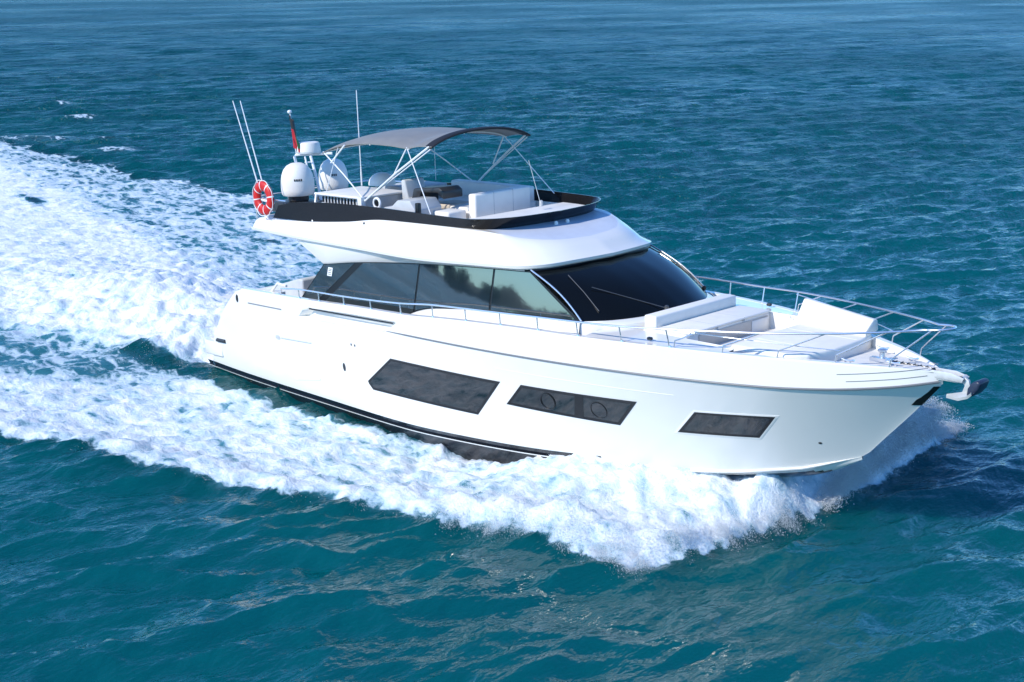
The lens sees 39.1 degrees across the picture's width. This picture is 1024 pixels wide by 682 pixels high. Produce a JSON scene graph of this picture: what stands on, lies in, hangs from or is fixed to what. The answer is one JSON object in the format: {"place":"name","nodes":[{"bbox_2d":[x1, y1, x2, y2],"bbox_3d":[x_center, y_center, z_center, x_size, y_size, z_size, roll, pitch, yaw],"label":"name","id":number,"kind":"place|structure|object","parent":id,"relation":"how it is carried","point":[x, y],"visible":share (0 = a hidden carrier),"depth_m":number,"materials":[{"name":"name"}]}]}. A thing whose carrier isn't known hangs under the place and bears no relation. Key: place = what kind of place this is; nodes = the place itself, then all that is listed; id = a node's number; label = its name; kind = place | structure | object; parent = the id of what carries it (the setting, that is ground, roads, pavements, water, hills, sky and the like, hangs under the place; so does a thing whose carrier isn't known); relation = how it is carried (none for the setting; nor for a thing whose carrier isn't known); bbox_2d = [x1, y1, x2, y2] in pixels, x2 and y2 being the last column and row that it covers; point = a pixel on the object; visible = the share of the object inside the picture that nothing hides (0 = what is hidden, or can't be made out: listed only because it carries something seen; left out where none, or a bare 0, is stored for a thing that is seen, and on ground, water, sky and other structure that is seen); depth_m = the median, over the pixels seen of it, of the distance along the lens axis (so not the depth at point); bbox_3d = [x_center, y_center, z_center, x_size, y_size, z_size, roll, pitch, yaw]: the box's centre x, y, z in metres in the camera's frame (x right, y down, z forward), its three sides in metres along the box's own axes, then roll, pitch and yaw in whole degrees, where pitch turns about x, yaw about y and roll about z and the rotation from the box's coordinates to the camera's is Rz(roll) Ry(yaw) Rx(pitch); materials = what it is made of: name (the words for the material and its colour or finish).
{"place":"outdoors","nodes":[
{"label":"outdoors","id":0,"kind":"place"},
{"bbox_2d":[0,0,1023,681],"bbox_3d":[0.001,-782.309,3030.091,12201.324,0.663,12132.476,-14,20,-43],"label":"sea","id":1,"kind":"structure","parent":0,"point":[868,152],"depth_m":49.38,"materials":[{"name":"liquid"}]},
{"bbox_2d":[2,257,260,395],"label":"stern spray","id":2,"kind":"object","parent":1,"relation":"on","point":[147,297],"visible":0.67,"depth_m":42.16,"materials":[{"name":"white liquid"}]},
{"bbox_2d":[27,425,824,579],"label":"bow spray","id":3,"kind":"object","parent":1,"relation":"on","point":[718,526],"visible":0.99,"depth_m":26.07,"materials":[{"name":"white liquid"}]},
{"bbox_2d":[0,100,954,571],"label":"wake foam","id":4,"kind":"object","parent":1,"relation":"on","point":[92,218],"visible":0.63,"depth_m":34.69,"materials":[{"name":"liquid"}]},
{"bbox_2d":[205,90,969,476],"bbox_3d":[0.619,-1.332,31.447,5.426,7.940,20.278,-15,18,-42],"label":"motor yacht","id":5,"kind":"object","parent":1,"relation":"on","point":[469,318],"visible":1,"depth_m":29.41,"materials":[{"name":"white plastic"}]},
{"bbox_2d":[252,180,274,216],"bbox_3d":[-6.011,-3.462,34.872,0.152,0.882,0.832,-15,18,-42],"label":"lifebuoy","id":6,"kind":"object","parent":5,"relation":"hanging from","point":[260,186],"visible":1,"depth_m":34.81,"materials":[{"name":"red plastic"}]},
{"bbox_2d":[287,110,299,153],"bbox_3d":[-5.444,-5.208,35.995,0.176,1.086,0.698,-9,17,-30],"label":"flag","id":7,"kind":"object","parent":5,"relation":"on","point":[296,144],"visible":1,"depth_m":36.00,"materials":[{"name":"red fabric"}]},
{"bbox_2d":[946,377,988,400],"bbox_3d":[7.644,0.800,24.601,0.400,0.427,0.921,-15,18,-42],"label":"anchor","id":8,"kind":"object","parent":5,"relation":"hanging from","point":[974,388],"visible":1,"depth_m":24.34,"materials":[{"name":"metal"}]},
{"bbox_2d":[813,396,973,511],"label":"bow spray","id":9,"kind":"object","parent":1,"relation":"on","point":[859,472],"visible":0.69,"depth_m":29.32,"materials":[{"name":"white liquid"}]}
]}

